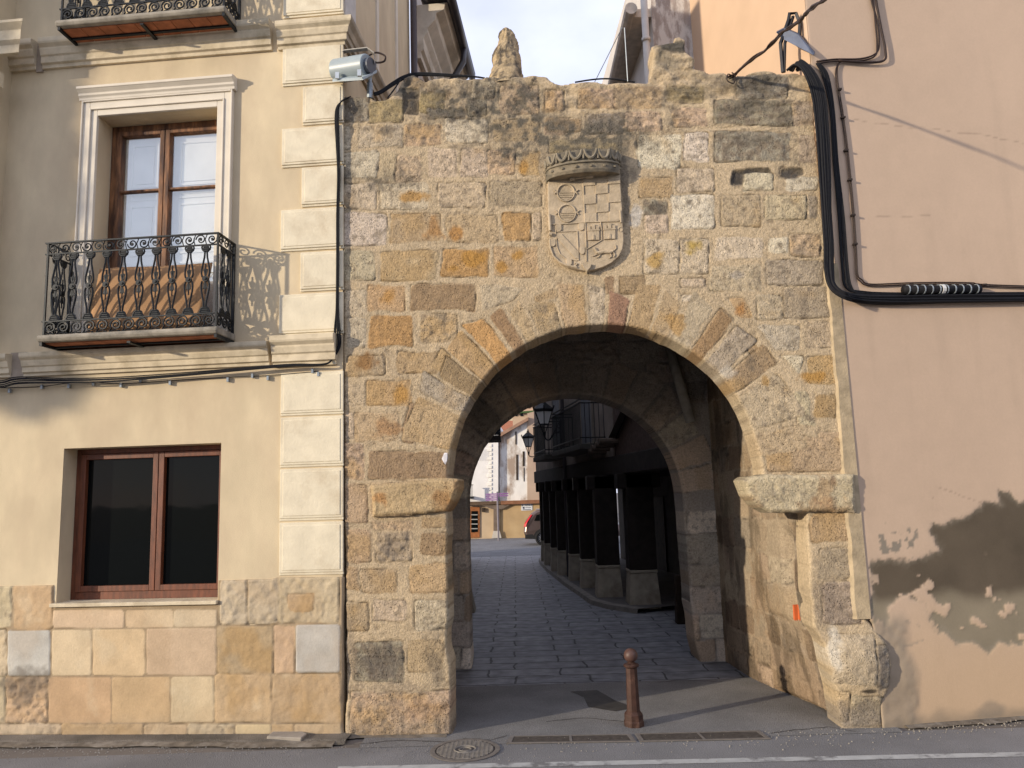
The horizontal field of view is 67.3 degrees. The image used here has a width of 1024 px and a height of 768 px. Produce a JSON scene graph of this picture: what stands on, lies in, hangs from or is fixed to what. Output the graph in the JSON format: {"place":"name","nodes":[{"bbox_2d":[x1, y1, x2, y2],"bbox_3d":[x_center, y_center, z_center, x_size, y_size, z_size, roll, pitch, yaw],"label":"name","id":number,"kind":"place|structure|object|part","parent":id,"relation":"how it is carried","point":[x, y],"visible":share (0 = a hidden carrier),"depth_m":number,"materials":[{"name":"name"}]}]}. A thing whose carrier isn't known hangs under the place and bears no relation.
{"place":"outdoors","nodes":[
{"label":"outdoors","id":0,"kind":"place"},
{"bbox_2d":[0,731,350,744],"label":"pavement","id":1,"kind":"structure","parent":0,"point":[339,738],"depth_m":7.90,"materials":[{"name":"concrete"}]},
{"bbox_2d":[267,731,306,740],"bbox_3d":[-2.286,3.587,7.856,0.419,0.043,0.251,-3,-8,12],"label":"loose stone slab","id":2,"kind":"object","parent":1,"relation":"on","point":[294,735],"depth_m":7.77,"materials":[{"name":"beige stone"}]},
{"bbox_2d":[472,592,475,612],"bbox_3d":[-0.980,4.460,16.177,0.416,0.620,0.560,-2,-8,0],"label":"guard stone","id":3,"kind":"object","parent":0,"point":[473,607],"visible":0.23,"depth_m":16.00,"materials":[{"name":"grey stone"}]},
{"bbox_2d":[489,428,500,442],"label":"street house","id":4,"kind":"structure","parent":0,"point":[496,437],"depth_m":24.03,"materials":[{"name":"metal"}]},
{"bbox_2d":[0,727,1023,767],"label":"road","id":5,"kind":"structure","parent":0,"point":[993,740],"depth_m":7.16,"materials":[{"name":"grey asphalt"}]},
{"bbox_2d":[430,738,499,761],"bbox_3d":[-0.447,3.480,7.327,0.666,0.019,0.666,-2,-8,0],"label":"manhole cover","id":6,"kind":"object","parent":5,"relation":"on","point":[474,749],"visible":1,"depth_m":7.30,"materials":[{"name":"metal"}]},
{"bbox_2d":[2,720,1020,767],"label":"road grit","id":7,"kind":"object","parent":5,"relation":"on","point":[504,747],"visible":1,"depth_m":7.47,"materials":[{"name":"grey gravel"}]},
{"bbox_2d":[338,752,1023,767],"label":"road marking","id":8,"kind":"object","parent":5,"relation":"on","point":[761,759],"visible":1,"depth_m":6.84,"materials":[{"name":"paint"}]},
{"bbox_2d":[0,493,1023,758],"bbox_3d":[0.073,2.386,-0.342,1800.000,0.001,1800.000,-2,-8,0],"label":"ground","id":9,"kind":"structure","parent":0,"point":[72,751],"depth_m":7.63,"materials":[{"name":"grey concrete"}]},
{"bbox_2d":[0,741,334,747],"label":"gutter dirt","id":10,"kind":"structure","parent":9,"relation":"on","point":[271,744],"depth_m":7.74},
{"bbox_2d":[0,0,409,734],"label":"cream house","id":11,"kind":"structure","parent":9,"relation":"on","point":[172,558],"depth_m":8.60,"materials":[{"name":"paint"}]},
{"bbox_2d":[70,445,220,599],"bbox_3d":[-4.040,1.546,8.642,1.817,1.670,0.095,-2,-8,5],"label":"window frame","id":12,"kind":"structure","parent":11,"relation":"in","point":[146,519],"depth_m":8.64,"materials":[{"name":"brown wood"}]},
{"bbox_2d":[87,262,212,332],"bbox_3d":[-4.046,-0.958,8.538,1.339,0.824,0.302,-2,-8,5],"label":"awning sheet","id":13,"kind":"object","parent":11,"relation":"on","point":[146,306],"visible":0.66,"depth_m":8.53,"materials":[{"name":"orange fabric"}]},
{"bbox_2d":[106,120,216,326],"bbox_3d":[-4.081,-1.830,9.163,1.489,2.670,0.130,-2,-8,5],"label":"window frame","id":14,"kind":"structure","parent":11,"relation":"in","point":[150,153],"depth_m":9.25,"materials":[{"name":"brown wood"}]},
{"bbox_2d":[5,369,318,392],"bbox_3d":[-4.053,-0.028,8.577,3.917,0.116,0.034,-2,-8,5],"label":"thin cable","id":15,"kind":"object","parent":11,"relation":"attached to","point":[140,381],"visible":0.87,"depth_m":8.56,"materials":[{"name":"black rubber"}]},
{"bbox_2d":[0,96,350,387],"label":"cable bundle","id":16,"kind":"object","parent":11,"relation":"attached to","point":[192,373],"visible":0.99,"depth_m":8.53,"materials":[{"name":"black rubber"}]},
{"bbox_2d":[410,0,474,81],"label":"house","id":17,"kind":"structure","parent":9,"relation":"on","point":[438,40],"depth_m":13.81,"materials":[{"name":"brown paint"}]},
{"bbox_2d":[343,27,890,734],"bbox_3d":[0.918,-0.115,9.935,6.557,7.925,3.856,-2,-8,0],"label":"stone gateway","id":18,"kind":"object","parent":9,"relation":"on","point":[515,241],"visible":1,"depth_m":8.46,"materials":[{"name":"stone"}]},
{"bbox_2d":[329,47,385,98],"bbox_3d":[-1.771,-3.615,8.935,0.536,0.591,0.532,-6,-9,27],"label":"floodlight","id":19,"kind":"object","parent":18,"relation":"on","point":[354,68],"visible":0.98,"depth_m":8.75,"materials":[{"name":"grey metal"}]},
{"bbox_2d":[442,453,447,464],"bbox_3d":[-0.718,0.797,8.202,0.066,0.127,0.012,-2,-8,3],"label":"torn paper","id":20,"kind":"object","parent":18,"relation":"attached to","point":[445,457],"visible":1,"depth_m":8.20,"materials":[{"name":"white paper"}]},
{"bbox_2d":[374,72,634,98],"bbox_3d":[-0.084,-3.549,9.046,3.055,0.451,0.252,-2,-8,0],"label":"parapet cable","id":21,"kind":"object","parent":18,"relation":"on","point":[397,81],"visible":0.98,"depth_m":9.11,"materials":[{"name":"black rubber"}]},
{"bbox_2d":[595,27,627,81],"bbox_3d":[1.276,-4.074,10.512,0.044,1.580,3.008,-2,-8,-1],"label":"thin wire","id":22,"kind":"object","parent":18,"relation":"attached to","point":[625,51],"visible":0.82,"depth_m":9.00,"materials":[{"name":"grey metal"}]},
{"bbox_2d":[665,348,695,422],"bbox_3d":[2.444,0.013,11.181,0.382,1.126,0.150,-2,-8,0],"label":"drain pipe","id":23,"kind":"object","parent":18,"relation":"attached to","point":[680,386],"visible":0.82,"depth_m":11.12,"materials":[{"name":"grey metal"}]},
{"bbox_2d":[726,0,826,83],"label":"overhead cable","id":24,"kind":"object","parent":18,"relation":"attached to","point":[812,7],"visible":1,"depth_m":7.57,"materials":[{"name":"black rubber"}]},
{"bbox_2d":[776,12,814,72],"bbox_3d":[3.201,-3.879,8.688,0.386,0.729,0.187,-5,-9,22],"label":"steel bracket","id":25,"kind":"object","parent":18,"relation":"attached to","point":[794,38],"visible":0.94,"depth_m":8.68,"materials":[{"name":"grey metal"}]},
{"bbox_2d":[602,0,693,84],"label":"grey gabled house","id":26,"kind":"structure","parent":9,"relation":"on","point":[647,24],"depth_m":12.27,"materials":[{"name":"plaster"},{"name":"terracotta"},{"name":"timber"}]},
{"bbox_2d":[690,0,1023,728],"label":"pink house","id":27,"kind":"structure","parent":9,"relation":"on","point":[930,408],"depth_m":8.31,"materials":[{"name":"paint"}]},
{"bbox_2d":[816,0,886,63],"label":"wall cable","id":28,"kind":"object","parent":27,"relation":"attached to","point":[862,60],"depth_m":8.68,"materials":[{"name":"black rubber"}]},
{"bbox_2d":[786,59,1023,304],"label":"cable bundle","id":29,"kind":"object","parent":27,"relation":"attached to","point":[819,99],"visible":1,"depth_m":8.30,"materials":[{"name":"black rubber"}]},
{"bbox_2d":[816,63,1023,294],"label":"cable bundle","id":30,"kind":"object","parent":27,"relation":"attached to","point":[838,189],"visible":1,"depth_m":8.36,"materials":[{"name":"black rubber"}]},
{"bbox_2d":[835,62,1023,287],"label":"wall cable","id":31,"kind":"object","parent":27,"relation":"attached to","point":[849,180],"depth_m":8.40,"materials":[{"name":"black rubber"}]},
{"bbox_2d":[901,284,982,294],"bbox_3d":[4.650,-1.024,8.324,0.896,0.119,0.112,-1,-8,-7],"label":"splice closure","id":32,"kind":"object","parent":27,"relation":"attached to","point":[940,289],"visible":1,"depth_m":8.28,"materials":[{"name":"black plastic"}]},
{"bbox_2d":[905,716,1023,728],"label":"gutter dirt","id":33,"kind":"structure","parent":9,"relation":"on","point":[972,721],"depth_m":7.67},
{"bbox_2d":[409,0,624,492],"label":"sky","id":34,"kind":"structure","parent":0,"point":[564,42],"materials":[{"name":"white"}]},
{"bbox_2d":[499,412,539,537],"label":"old gable house","id":35,"kind":"structure","parent":0,"point":[517,471],"depth_m":43.20,"materials":[{"name":"paint"}]},
{"bbox_2d":[516,455,517,479],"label":"slit window","id":36,"kind":"structure","parent":35,"relation":"in","point":[516,455],"depth_m":43.28,"materials":[{"name":"black glass"}]},
{"bbox_2d":[523,451,524,465],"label":"slit window","id":37,"kind":"structure","parent":35,"relation":"in","point":[523,451],"depth_m":43.33,"materials":[{"name":"black glass"}]},
{"bbox_2d":[521,504,531,510],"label":"for sale sign","id":38,"kind":"object","parent":35,"relation":"attached to","point":[526,507],"visible":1,"depth_m":42.73,"materials":[{"name":"white plastic"}]},
{"bbox_2d":[513,413,526,424],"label":"hillside house","id":39,"kind":"structure","parent":0,"point":[517,418],"depth_m":64.24,"materials":[{"name":"beige paint"}]},
{"bbox_2d":[471,523,619,556],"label":"square","id":40,"kind":"structure","parent":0,"point":[491,547],"depth_m":35.18,"materials":[{"name":"stone"}]},
{"bbox_2d":[470,428,508,538],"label":"white corner house","id":41,"kind":"structure","parent":40,"relation":"on","point":[483,516],"depth_m":43.00,"materials":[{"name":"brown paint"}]},
{"bbox_2d":[470,507,479,537],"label":"shop door","id":42,"kind":"structure","parent":41,"relation":"in","point":[475,511],"depth_m":42.93,"materials":[{"name":"brown wood"}]},
{"bbox_2d":[486,492,507,540],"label":"signpost","id":43,"kind":"object","parent":40,"relation":"on","point":[492,497],"visible":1,"depth_m":40.78,"materials":[{"name":"metal"}]},
{"bbox_2d":[501,421,512,430],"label":"hillside house","id":44,"kind":"structure","parent":40,"relation":"on","point":[507,425],"depth_m":57.36,"materials":[{"name":"tile"}]},
{"bbox_2d":[524,509,619,544],"bbox_3d":[2.850,6.770,36.861,4.597,1.692,1.840,-2,-8,0],"label":"parked suv","id":45,"kind":"object","parent":40,"relation":"on","point":[532,526],"visible":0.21,"depth_m":36.01,"materials":[{"name":"metal"}]},
{"bbox_3d":[1.310,6.232,36.159,0.550,0.360,0.161,-2,-8,0],"label":"rear side window","id":46,"kind":"part","parent":45,"relation":"part of","materials":[{"name":"black glass"}]},
{"bbox_2d":[456,555,750,686],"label":"street paving","id":47,"kind":"structure","parent":0,"point":[533,619],"depth_m":12.85,"materials":[{"name":"stone"}]},
{"bbox_2d":[539,558,642,613],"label":"kerb","id":48,"kind":"structure","parent":47,"relation":"on","point":[590,599],"depth_m":17.14,"materials":[{"name":"stone"}]},
{"bbox_2d":[533,399,679,609],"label":"arcaded house","id":49,"kind":"structure","parent":47,"relation":"on","point":[593,463],"depth_m":18.29,"materials":[{"name":"stone"}]},
{"bbox_2d":[521,429,533,456],"bbox_3d":[0.801,2.201,27.549,1.039,1.171,0.540,1,-9,-22],"label":"street lantern","id":50,"kind":"object","parent":49,"relation":"attached to","point":[527,437],"visible":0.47,"depth_m":27.37,"materials":[{"name":"metal"}]},
{"bbox_2d":[532,402,561,447],"bbox_3d":[0.965,1.087,21.600,0.859,1.413,0.608,3,-9,-30],"label":"street lantern","id":51,"kind":"object","parent":49,"relation":"attached to","point":[543,411],"visible":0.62,"depth_m":21.45,"materials":[{"name":"metal"}]},
{"bbox_2d":[551,400,560,451],"bbox_3d":[1.351,0.955,23.180,0.070,2.400,1.320,-1,-8,-8],"label":"balcony door","id":52,"kind":"structure","parent":49,"relation":"in","point":[555,402],"depth_m":23.29,"materials":[{"name":"wood"}]},
{"bbox_2d":[579,400,594,442],"bbox_3d":[1.871,0.406,19.458,0.070,2.400,1.320,-1,-8,-8],"label":"balcony door","id":53,"kind":"structure","parent":49,"relation":"in","point":[583,423],"depth_m":19.27,"materials":[{"name":"wood"}]},
{"bbox_2d":[621,497,625,559],"bbox_3d":[3.868,4.817,25.628,0.040,2.100,1.100,-1,-8,-8],"label":"door","id":54,"kind":"structure","parent":49,"relation":"in","point":[621,497],"depth_m":26.09,"materials":[{"name":"black wood"}]},
{"bbox_2d":[653,497,667,571],"bbox_3d":[4.306,4.354,22.492,0.040,2.100,1.100,-1,-8,-8],"label":"door","id":55,"kind":"structure","parent":49,"relation":"in","point":[659,506],"depth_m":22.31,"materials":[{"name":"black wood"}]},
{"bbox_2d":[549,553,678,607],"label":"arcade walk","id":56,"kind":"structure","parent":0,"point":[666,582],"depth_m":18.14,"materials":[{"name":"stone"}]},
{"bbox_2d":[359,678,903,747],"bbox_3d":[1.161,3.620,8.609,5.300,0.001,2.320,-2,-8,0],"label":"gateway apron","id":57,"kind":"object","parent":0,"point":[489,713],"visible":0.6,"depth_m":8.40,"materials":[{"name":"concrete"}]},
{"bbox_2d":[349,740,443,744],"bbox_3d":[-1.165,3.545,7.624,1.000,0.001,0.116,-2,-8,0],"label":"road crack","id":58,"kind":"object","parent":57,"relation":"on","point":[395,740],"visible":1,"depth_m":7.62,"materials":[{"name":"black asphalt"}]},
{"bbox_2d":[347,733,446,738],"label":"gutter dirt","id":59,"kind":"structure","parent":57,"relation":"on","point":[398,736],"depth_m":7.79,"materials":[{"name":"soil"}]},
{"bbox_2d":[506,734,635,743],"bbox_3d":[0.578,3.480,7.549,1.254,0.008,0.231,-2,-8,3],"label":"drain grate","id":60,"kind":"object","parent":57,"relation":"on","point":[522,739],"visible":1,"depth_m":7.54,"materials":[{"name":"metal"}]},
{"bbox_2d":[571,690,626,710],"bbox_3d":[0.985,3.666,8.924,0.436,0.001,1.006,2,-9,-22],"label":"tar patch","id":61,"kind":"object","parent":57,"relation":"on","point":[596,699],"visible":0.88,"depth_m":8.86,"materials":[{"name":"grey asphalt"}]},
{"bbox_2d":[623,648,643,727],"bbox_3d":[1.248,3.141,7.984,0.194,0.772,0.194,-2,-8,0],"label":"iron bollard","id":62,"kind":"object","parent":57,"relation":"on","point":[633,716],"visible":1,"depth_m":7.93,"materials":[{"name":"brown metal"}]},
{"bbox_2d":[635,730,770,741],"bbox_3d":[1.852,3.435,7.504,1.260,0.008,0.282,-2,-8,0],"label":"drain grate","id":63,"kind":"object","parent":57,"relation":"on","point":[706,735],"visible":1,"depth_m":7.50,"materials":[{"name":"metal"}]},
{"bbox_2d":[674,575,684,623],"bbox_3d":[3.047,3.900,13.938,0.199,0.850,0.199,-2,-8,0],"label":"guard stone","id":64,"kind":"object","parent":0,"point":[679,614],"visible":0.57,"depth_m":13.85,"materials":[{"name":"black stone"}]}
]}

